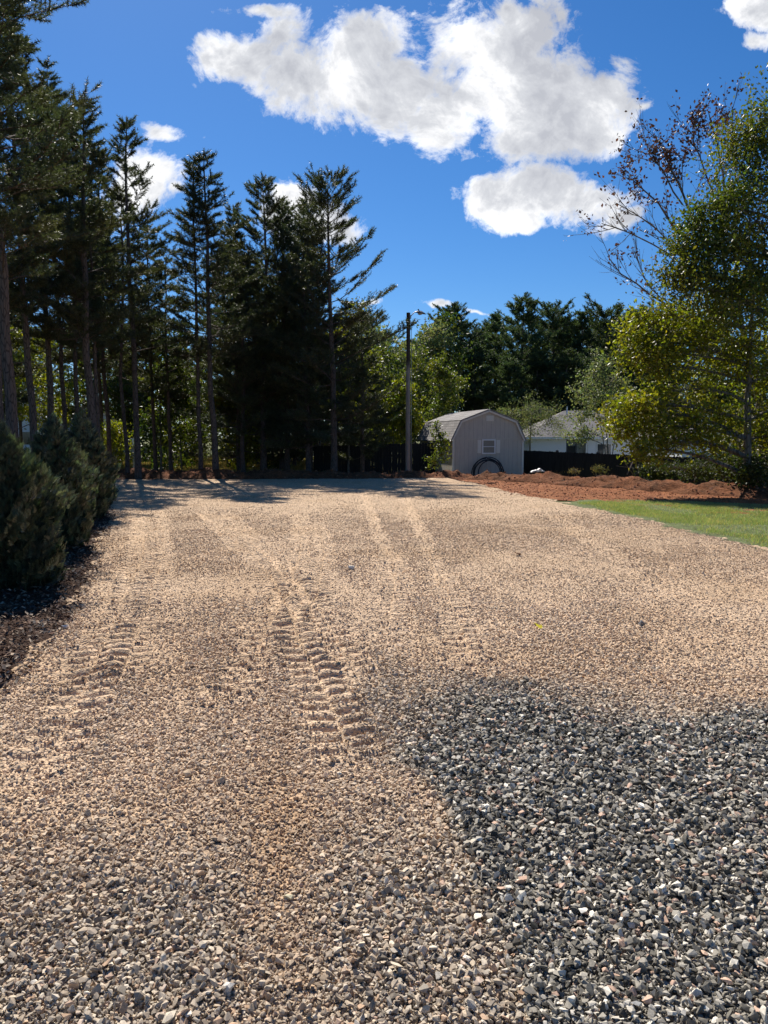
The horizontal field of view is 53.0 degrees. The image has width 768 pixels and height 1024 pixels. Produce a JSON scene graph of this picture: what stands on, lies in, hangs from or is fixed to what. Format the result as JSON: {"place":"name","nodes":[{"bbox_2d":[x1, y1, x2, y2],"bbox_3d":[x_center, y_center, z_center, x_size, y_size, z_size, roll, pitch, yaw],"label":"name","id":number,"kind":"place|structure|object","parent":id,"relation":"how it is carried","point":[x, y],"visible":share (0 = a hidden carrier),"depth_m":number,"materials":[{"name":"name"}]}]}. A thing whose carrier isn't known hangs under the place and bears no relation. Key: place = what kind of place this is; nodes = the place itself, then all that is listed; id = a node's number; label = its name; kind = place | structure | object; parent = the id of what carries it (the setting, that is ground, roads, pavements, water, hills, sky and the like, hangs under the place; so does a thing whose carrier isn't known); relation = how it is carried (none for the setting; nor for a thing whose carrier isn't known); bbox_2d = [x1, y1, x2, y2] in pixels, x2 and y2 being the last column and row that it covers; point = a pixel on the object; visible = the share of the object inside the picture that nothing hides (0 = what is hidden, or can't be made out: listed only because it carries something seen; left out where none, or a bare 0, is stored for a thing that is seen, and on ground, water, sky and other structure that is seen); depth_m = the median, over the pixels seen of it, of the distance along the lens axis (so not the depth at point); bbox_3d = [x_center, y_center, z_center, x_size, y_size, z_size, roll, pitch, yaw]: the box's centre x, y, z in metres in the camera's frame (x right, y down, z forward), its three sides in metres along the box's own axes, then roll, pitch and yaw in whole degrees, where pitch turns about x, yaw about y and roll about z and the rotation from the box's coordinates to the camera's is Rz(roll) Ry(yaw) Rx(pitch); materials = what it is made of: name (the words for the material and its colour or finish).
{"place":"outdoors","nodes":[
{"label":"outdoors","id":0,"kind":"place"},
{"bbox_2d":[0,478,767,1023],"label":"gravel lot","id":1,"kind":"structure","parent":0,"point":[298,602],"depth_m":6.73,"materials":[{"name":"beige gravel"}]},
{"bbox_2d":[0,0,767,437],"label":"sky","id":2,"kind":"structure","parent":0,"point":[476,133],"materials":[{"name":"blue"}]},
{"bbox_2d":[111,438,737,534],"bbox_3d":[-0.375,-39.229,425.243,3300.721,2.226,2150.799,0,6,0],"label":"ground","id":3,"kind":"structure","parent":0,"point":[313,456],"depth_m":93.64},
{"bbox_2d":[2,279,42,413],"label":"pine tree","id":4,"kind":"object","parent":3,"relation":"on","point":[23,399],"visible":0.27,"depth_m":27.13,"materials":[{"name":"green plant"}]},
{"bbox_2d":[2,318,56,419],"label":"understorey tree","id":5,"kind":"object","parent":3,"relation":"on","point":[12,334],"visible":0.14,"depth_m":40.33,"materials":[{"name":"green plant"}]},
{"bbox_2d":[2,278,67,443],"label":"pine tree","id":6,"kind":"object","parent":3,"relation":"on","point":[20,430],"visible":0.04,"depth_m":45.66,"materials":[{"name":"green plant"}]},
{"bbox_2d":[2,255,72,398],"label":"pine tree","id":7,"kind":"object","parent":3,"relation":"on","point":[20,368],"visible":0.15,"depth_m":29.87,"materials":[{"name":"green plant"}]},
{"bbox_2d":[0,2,80,421],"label":"pine tree","id":8,"kind":"object","parent":3,"relation":"on","point":[17,301],"visible":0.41,"depth_m":18.85,"materials":[{"name":"green plant"}]},
{"bbox_2d":[12,323,86,437],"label":"understorey tree","id":9,"kind":"object","parent":3,"relation":"on","point":[42,412],"visible":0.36,"depth_m":39.48,"materials":[{"name":"green plant"}]},
{"bbox_2d":[0,0,101,461],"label":"pine tree","id":10,"kind":"object","parent":3,"relation":"on","point":[18,47],"visible":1,"depth_m":16.11,"materials":[{"name":"green plant"}]},
{"bbox_2d":[0,83,101,425],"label":"pine tree","id":11,"kind":"object","parent":3,"relation":"on","point":[50,392],"visible":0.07,"depth_m":24.44,"materials":[{"name":"green plant"}]},
{"bbox_2d":[0,1,109,453],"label":"pine tree","id":12,"kind":"object","parent":3,"relation":"on","point":[26,313],"visible":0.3,"depth_m":21.37,"materials":[{"name":"green plant"}]},
{"bbox_2d":[8,99,124,426],"bbox_3d":[-10.681,-7.041,25.844,3.864,12.839,4.612,-2,6,-20],"label":"pine tree","id":13,"kind":"object","parent":3,"relation":"on","point":[75,381],"visible":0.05,"depth_m":25.88,"materials":[{"name":"green plant"}]},
{"bbox_2d":[4,403,133,450],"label":"white long house","id":14,"kind":"structure","parent":3,"relation":"on","point":[26,433],"depth_m":61.65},
{"bbox_2d":[6,55,132,435],"bbox_3d":[-11.854,-8.481,28.159,4.766,15.278,3.818,2,6,20],"label":"pine tree","id":15,"kind":"object","parent":3,"relation":"on","point":[39,344],"visible":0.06,"depth_m":28.06,"materials":[{"name":"green plant"}]},
{"bbox_2d":[41,341,104,427],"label":"understorey tree","id":16,"kind":"object","parent":3,"relation":"on","point":[71,398],"visible":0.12,"depth_m":42.03,"materials":[{"name":"green plant"}]},
{"bbox_2d":[9,90,153,442],"bbox_3d":[-8.965,-6.172,22.663,4.153,11.743,4.901,0,6,0],"label":"pine tree","id":17,"kind":"object","parent":3,"relation":"on","point":[87,275],"visible":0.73,"depth_m":22.15,"materials":[{"name":"green plant"}]},
{"bbox_2d":[0,477,164,702],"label":"mulch bed","id":18,"kind":"object","parent":3,"relation":"on","point":[47,636],"visible":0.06,"depth_m":7.35,"materials":[{"name":"wood"}]},
{"bbox_2d":[0,418,78,589],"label":"arborvitae","id":19,"kind":"object","parent":18,"relation":"on","point":[31,550],"visible":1,"depth_m":7.92,"materials":[{"name":"green plant"}]},
{"bbox_2d":[21,412,104,546],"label":"arborvitae","id":20,"kind":"object","parent":18,"relation":"on","point":[77,521],"visible":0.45,"depth_m":11.03,"materials":[{"name":"green plant"}]},
{"bbox_2d":[63,407,120,518],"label":"arborvitae","id":21,"kind":"object","parent":18,"relation":"on","point":[83,435],"visible":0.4,"depth_m":14.84,"materials":[{"name":"green plant"}]},
{"bbox_2d":[31,200,162,439],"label":"pine tree","id":22,"kind":"object","parent":3,"relation":"on","point":[111,341],"visible":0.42,"depth_m":24.55,"materials":[{"name":"green plant"}]},
{"bbox_2d":[66,209,148,450],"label":"pine tree","id":23,"kind":"object","parent":3,"relation":"on","point":[81,371],"visible":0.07,"depth_m":36.54,"materials":[{"name":"green plant"}]},
{"bbox_2d":[57,326,166,463],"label":"pine tree","id":24,"kind":"object","parent":3,"relation":"on","point":[107,380],"visible":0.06,"depth_m":43.18,"materials":[{"name":"green plant"}]},
{"bbox_2d":[51,142,180,468],"bbox_3d":[-11.772,-8.207,32.237,5.139,13.943,5.582,-5,7,-40],"label":"pine tree","id":25,"kind":"object","parent":3,"relation":"on","point":[103,369],"visible":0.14,"depth_m":32.02,"materials":[{"name":"green plant"}]},
{"bbox_2d":[100,417,141,468],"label":"understorey tree","id":26,"kind":"object","parent":3,"relation":"on","point":[116,431],"visible":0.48,"depth_m":35.72,"materials":[{"name":"green plant"}]},
{"bbox_2d":[93,358,155,464],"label":"understorey tree","id":27,"kind":"object","parent":3,"relation":"on","point":[127,389],"visible":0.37,"depth_m":40.79,"materials":[{"name":"green plant"}]},
{"bbox_2d":[94,182,166,472],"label":"pine tree","id":28,"kind":"object","parent":3,"relation":"on","point":[120,203],"visible":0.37,"depth_m":29.34,"materials":[{"name":"green plant"}]},
{"bbox_2d":[72,114,198,478],"bbox_3d":[-9.427,-7.721,28.899,4.407,13.592,3.766,4,7,37],"label":"pine tree","id":29,"kind":"object","parent":3,"relation":"on","point":[129,123],"visible":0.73,"depth_m":28.17,"materials":[{"name":"green plant"}]},
{"bbox_2d":[110,304,184,462],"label":"pine tree","id":30,"kind":"object","parent":3,"relation":"on","point":[154,334],"visible":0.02,"depth_m":44.92,"materials":[{"name":"green plant"}]},
{"bbox_2d":[118,224,185,469],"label":"pine tree","id":31,"kind":"object","parent":3,"relation":"on","point":[144,388],"visible":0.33,"depth_m":34.35,"materials":[{"name":"green plant"}]},
{"bbox_2d":[130,331,200,469],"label":"understorey tree","id":32,"kind":"object","parent":3,"relation":"on","point":[144,430],"visible":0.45,"depth_m":35.86,"materials":[{"name":"green plant"}]},
{"bbox_2d":[130,357,218,469],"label":"understorey tree","id":33,"kind":"object","parent":3,"relation":"on","point":[180,458],"visible":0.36,"depth_m":37.52,"materials":[{"name":"green plant"}]},
{"bbox_2d":[125,255,229,470],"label":"pine tree","id":34,"kind":"object","parent":3,"relation":"on","point":[164,386],"visible":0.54,"depth_m":33.34,"materials":[{"name":"green plant"}]},
{"bbox_2d":[146,154,232,468],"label":"pine tree","id":35,"kind":"object","parent":3,"relation":"on","point":[194,278],"visible":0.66,"depth_m":29.61,"materials":[{"name":"green plant"}]},
{"bbox_2d":[166,363,223,463],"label":"understorey tree","id":36,"kind":"object","parent":3,"relation":"on","point":[202,425],"visible":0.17,"depth_m":42.92,"materials":[{"name":"green plant"}]},
{"bbox_2d":[142,148,276,469],"bbox_3d":[-6.559,-7.354,29.577,4.488,12.770,4.608,4,7,38],"label":"pine tree","id":37,"kind":"object","parent":3,"relation":"on","point":[216,193],"visible":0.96,"depth_m":29.07,"materials":[{"name":"green plant"}]},
{"bbox_2d":[114,457,323,472],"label":"meadow grass","id":38,"kind":"structure","parent":3,"relation":"on","point":[299,466],"depth_m":41.18,"materials":[{"name":"green plant"}]},
{"bbox_2d":[171,237,277,466],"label":"pine tree","id":39,"kind":"object","parent":3,"relation":"on","point":[203,377],"visible":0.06,"depth_m":39.01,"materials":[{"name":"green plant"}]},
{"bbox_2d":[176,251,297,471],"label":"pine tree","id":40,"kind":"object","parent":3,"relation":"on","point":[242,425],"visible":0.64,"depth_m":32.07,"materials":[{"name":"green plant"}]},
{"bbox_2d":[194,201,280,470],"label":"pine tree","id":41,"kind":"object","parent":3,"relation":"on","point":[228,410],"visible":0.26,"depth_m":34.96,"materials":[{"name":"green plant"}]},
{"bbox_2d":[203,390,274,469],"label":"understorey tree","id":42,"kind":"object","parent":3,"relation":"on","point":[250,446],"visible":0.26,"depth_m":36.40,"materials":[{"name":"green plant"}]},
{"bbox_2d":[189,171,325,469],"bbox_3d":[-5.249,-7.994,33.855,5.526,13.184,5.868,1,6,12],"label":"pine tree","id":43,"kind":"object","parent":3,"relation":"on","point":[271,205],"visible":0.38,"depth_m":32.66,"materials":[{"name":"green plant"}]},
{"bbox_2d":[215,285,318,469],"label":"pine tree","id":44,"kind":"object","parent":3,"relation":"on","point":[297,453],"visible":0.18,"depth_m":36.06,"materials":[{"name":"green plant"}]},
{"bbox_2d":[225,199,340,469],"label":"pine tree","id":45,"kind":"object","parent":3,"relation":"on","point":[285,399],"visible":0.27,"depth_m":33.65,"materials":[{"name":"green plant"}]},
{"bbox_2d":[257,211,360,471],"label":"pine tree","id":46,"kind":"object","parent":3,"relation":"on","point":[306,441],"visible":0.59,"depth_m":32.03,"materials":[{"name":"green plant"}]},
{"bbox_2d":[269,196,368,469],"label":"pine tree","id":47,"kind":"object","parent":3,"relation":"on","point":[327,331],"visible":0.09,"depth_m":34.92,"materials":[{"name":"green plant"}]},
{"bbox_2d":[268,161,419,470],"bbox_3d":[-1.921,-7.485,31.196,5.779,12.742,5.900,-2,6,-18],"label":"pine tree","id":48,"kind":"object","parent":3,"relation":"on","point":[322,201],"visible":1,"depth_m":30.39,"materials":[{"name":"green plant"}]},
{"bbox_2d":[327,293,387,472],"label":"understorey tree","id":49,"kind":"object","parent":3,"relation":"on","point":[370,369],"visible":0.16,"depth_m":35.48,"materials":[{"name":"green plant"}]},
{"bbox_2d":[312,297,405,450],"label":"pine tree","id":50,"kind":"object","parent":3,"relation":"on","point":[345,303],"visible":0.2,"depth_m":39.75,"materials":[{"name":"green plant"}]},
{"bbox_2d":[328,301,394,471],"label":"pine tree","id":51,"kind":"object","parent":3,"relation":"on","point":[365,424],"visible":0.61,"depth_m":34.44,"materials":[{"name":"green plant"}]},
{"bbox_2d":[313,442,435,473],"bbox_3d":[-0.002,-2.196,36.621,6.706,2.300,0.168,0,6,0],"label":"fence","id":52,"kind":"object","parent":3,"relation":"on","point":[389,458],"visible":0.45,"depth_m":36.51,"materials":[{"name":"black wood"}]},
{"bbox_2d":[343,340,412,443],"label":"understorey tree","id":53,"kind":"object","parent":3,"relation":"on","point":[389,376],"visible":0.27,"depth_m":43.27,"materials":[{"name":"green plant"}]},
{"bbox_2d":[359,321,425,441],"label":"leafy tree","id":54,"kind":"object","parent":3,"relation":"on","point":[389,340],"visible":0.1,"depth_m":55.84,"materials":[{"name":"green plant"}]},
{"bbox_2d":[370,378,427,443],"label":"understorey tree","id":55,"kind":"object","parent":3,"relation":"on","point":[400,421],"visible":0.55,"depth_m":40.18,"materials":[{"name":"green plant"}]},
{"bbox_2d":[406,309,425,470],"bbox_3d":[1.348,-4.684,32.700,0.852,7.710,0.320,0,6,0],"label":"lamp pole","id":56,"kind":"object","parent":3,"relation":"on","point":[408,316],"visible":0.91,"depth_m":32.57,"materials":[{"name":"brown wood"}]},
{"bbox_2d":[382,317,468,442],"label":"leafy tree","id":57,"kind":"object","parent":3,"relation":"on","point":[430,341],"visible":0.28,"depth_m":54.78,"materials":[{"name":"green plant"}]},
{"bbox_2d":[397,344,456,456],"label":"understorey tree","id":58,"kind":"object","parent":3,"relation":"on","point":[421,374],"visible":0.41,"depth_m":46.37,"materials":[{"name":"green plant"}]},
{"bbox_2d":[421,416,452,470],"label":"sapling","id":59,"kind":"object","parent":3,"relation":"on","point":[439,448],"visible":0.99,"depth_m":32.44,"materials":[{"name":"green plant"}]},
{"bbox_2d":[413,350,470,427],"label":"leafy tree","id":60,"kind":"object","parent":3,"relation":"on","point":[442,374],"visible":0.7,"depth_m":41.34,"materials":[{"name":"green plant"}]},
{"bbox_2d":[412,310,476,413],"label":"leafy tree","id":61,"kind":"object","parent":3,"relation":"on","point":[458,351],"visible":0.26,"depth_m":56.43,"materials":[{"name":"green plant"}]},
{"bbox_2d":[417,301,484,411],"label":"pine tree","id":62,"kind":"object","parent":3,"relation":"on","point":[462,323],"visible":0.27,"depth_m":64.00,"materials":[{"name":"green plant"}]},
{"bbox_2d":[417,409,526,475],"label":"barn shed","id":63,"kind":"structure","parent":3,"relation":"on","point":[475,436],"depth_m":33.91,"materials":[{"name":"beige wood"}]},
{"bbox_2d":[482,439,495,453],"bbox_3d":[4.605,-2.875,33.857,0.618,0.644,0.042,-1,6,-11],"label":"window","id":64,"kind":"structure","parent":63,"relation":"in","point":[488,445],"depth_m":33.86,"materials":[{"name":"white glass"}]},
{"bbox_2d":[450,321,507,411],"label":"pine tree","id":65,"kind":"object","parent":3,"relation":"on","point":[480,332],"visible":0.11,"depth_m":77.70,"materials":[{"name":"green plant"}]},
{"bbox_2d":[453,342,512,412],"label":"pine tree","id":66,"kind":"object","parent":3,"relation":"on","point":[480,403],"visible":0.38,"depth_m":62.59,"materials":[{"name":"green plant"}]},
{"bbox_2d":[471,457,503,475],"bbox_3d":[4.526,-1.713,33.549,1.463,1.398,0.284,0,6,0],"label":"pipe coil","id":67,"kind":"object","parent":3,"relation":"on","point":[486,459],"visible":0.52,"depth_m":33.49,"materials":[{"name":"black plastic"}]},
{"bbox_2d":[471,313,522,406],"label":"pine tree","id":68,"kind":"object","parent":3,"relation":"on","point":[491,359],"visible":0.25,"depth_m":68.45,"materials":[{"name":"green plant"}]},
{"bbox_2d":[476,309,532,410],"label":"pine tree","id":69,"kind":"object","parent":3,"relation":"on","point":[507,325],"visible":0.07,"depth_m":79.72,"materials":[{"name":"green plant"}]},
{"bbox_2d":[471,355,547,426],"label":"pine tree","id":70,"kind":"object","parent":3,"relation":"on","point":[509,369],"visible":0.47,"depth_m":60.72,"materials":[{"name":"green plant"}]},
{"bbox_2d":[476,292,559,426],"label":"pine tree","id":71,"kind":"object","parent":3,"relation":"on","point":[529,319],"visible":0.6,"depth_m":64.16,"materials":[{"name":"green plant"}]},
{"bbox_2d":[489,388,570,450],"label":"wispy tree","id":72,"kind":"object","parent":3,"relation":"on","point":[528,418],"visible":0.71,"depth_m":43.53,"materials":[{"name":"green plant"}]},
{"bbox_2d":[498,350,573,422],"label":"pine tree","id":73,"kind":"object","parent":3,"relation":"on","point":[538,364],"visible":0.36,"depth_m":61.69,"materials":[{"name":"green plant"}]},
{"bbox_2d":[496,296,586,426],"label":"pine tree","id":74,"kind":"object","parent":3,"relation":"on","point":[554,313],"visible":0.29,"depth_m":67.72,"materials":[{"name":"green plant"}]},
{"bbox_2d":[524,348,605,420],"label":"pine tree","id":75,"kind":"object","parent":3,"relation":"on","point":[566,361],"visible":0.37,"depth_m":59.75,"materials":[{"name":"green plant"}]},
{"bbox_2d":[549,311,597,408],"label":"pine tree","id":76,"kind":"object","parent":3,"relation":"on","point":[578,338],"visible":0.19,"depth_m":65.33,"materials":[{"name":"green plant"}]},
{"bbox_2d":[522,407,652,454],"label":"white house","id":77,"kind":"structure","parent":3,"relation":"on","point":[543,442],"depth_m":49.85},
{"bbox_2d":[558,346,616,410],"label":"pine tree","id":78,"kind":"object","parent":3,"relation":"on","point":[583,356],"visible":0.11,"depth_m":61.76,"materials":[{"name":"green plant"}]},
{"bbox_2d":[560,346,636,453],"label":"leafy tree","id":79,"kind":"object","parent":3,"relation":"on","point":[583,433],"visible":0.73,"depth_m":38.48,"materials":[{"name":"green plant"}]},
{"bbox_2d":[555,292,642,400],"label":"pine tree","id":80,"kind":"object","parent":3,"relation":"on","point":[598,326],"visible":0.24,"depth_m":67.04,"materials":[{"name":"green plant"}]},
{"bbox_2d":[581,342,657,409],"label":"tree","id":81,"kind":"object","parent":3,"relation":"on","point":[626,375],"visible":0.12,"depth_m":60.76,"materials":[{"name":"green plant"}]},
{"bbox_2d":[599,304,677,408],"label":"pine tree","id":82,"kind":"object","parent":3,"relation":"on","point":[612,338],"visible":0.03,"depth_m":64.63,"materials":[{"name":"green plant"}]},
{"bbox_2d":[523,450,767,487],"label":"fence","id":83,"kind":"object","parent":3,"relation":"on","point":[558,461],"visible":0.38,"depth_m":32.58,"materials":[{"name":"black wood"}]},
{"bbox_2d":[618,356,683,419],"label":"pine tree","id":84,"kind":"object","parent":3,"relation":"on","point":[636,370],"visible":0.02,"depth_m":62.89,"materials":[{"name":"green plant"}]},
{"bbox_2d":[633,457,691,480],"bbox_3d":[9.806,-1.098,26.933,2.105,1.788,1.624,0,6,0],"label":"bush","id":85,"kind":"object","parent":3,"relation":"on","point":[653,475],"visible":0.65,"depth_m":26.86,"materials":[{"name":"green plant"}]},
{"bbox_2d":[563,72,767,487],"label":"half bare tree","id":86,"kind":"object","parent":3,"relation":"on","point":[670,151],"visible":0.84,"depth_m":22.36,"materials":[{"name":"brown plant"}]},
{"bbox_2d":[582,256,767,484],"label":"broadleaf tree","id":87,"kind":"object","parent":3,"relation":"on","point":[661,428],"visible":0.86,"depth_m":21.00,"materials":[{"name":"green plant"}]},
{"bbox_2d":[632,301,722,421],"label":"pine tree","id":88,"kind":"object","parent":3,"relation":"on","point":[649,303],"visible":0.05,"depth_m":67.97,"materials":[{"name":"green plant"}]},
{"bbox_2d":[639,424,733,457],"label":"white outbuilding","id":89,"kind":"structure","parent":3,"relation":"on","point":[683,455],"depth_m":39.90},
{"bbox_2d":[647,448,737,483],"bbox_3d":[9.799,-1.109,24.481,2.866,1.905,2.400,0,6,0],"label":"bush","id":90,"kind":"object","parent":3,"relation":"on","point":[690,468],"visible":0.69,"depth_m":24.26,"materials":[{"name":"green plant"}]},
{"bbox_2d":[641,63,767,427],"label":"broadleaf tree","id":91,"kind":"object","parent":3,"relation":"on","point":[738,243],"visible":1,"depth_m":18.72,"materials":[{"name":"green plant"}]},
{"bbox_2d":[682,374,740,427],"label":"pine tree","id":92,"kind":"object","parent":3,"relation":"on","point":[720,396],"visible":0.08,"depth_m":58.96,"materials":[{"name":"green plant"}]},
{"bbox_2d":[702,454,740,483],"bbox_3d":[10.157,-1.085,22.484,1.869,1.421,1.729,0,6,0],"label":"bush","id":93,"kind":"object","parent":3,"relation":"on","point":[720,470],"visible":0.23,"depth_m":22.44,"materials":[{"name":"green plant"}]},
{"bbox_2d":[709,373,767,455],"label":"pine tree","id":94,"kind":"object","parent":3,"relation":"on","point":[739,385],"visible":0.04,"depth_m":54.98,"materials":[{"name":"green plant"}]},
{"bbox_2d":[719,445,767,487],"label":"bush","id":95,"kind":"object","parent":3,"relation":"on","point":[753,473],"visible":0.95,"depth_m":21.13,"materials":[{"name":"green plant"}]},
{"bbox_2d":[114,467,767,497],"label":"dirt bank","id":96,"kind":"structure","parent":0,"point":[630,483],"depth_m":27.71,"materials":[{"name":"soil"}]},
{"bbox_2d":[122,467,767,503],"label":"dirt clods","id":97,"kind":"object","parent":96,"relation":"on","point":[491,484],"visible":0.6,"depth_m":23.37,"materials":[{"name":"soil"}]},
{"bbox_2d":[133,478,767,513],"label":"dirt","id":98,"kind":"structure","parent":0,"point":[549,493],"depth_m":21.28,"materials":[{"name":"red soil"}]},
{"bbox_2d":[557,499,767,550],"bbox_3d":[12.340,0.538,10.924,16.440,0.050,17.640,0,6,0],"label":"lawn","id":99,"kind":"structure","parent":0,"point":[679,525],"depth_m":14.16,"materials":[{"name":"plant"}]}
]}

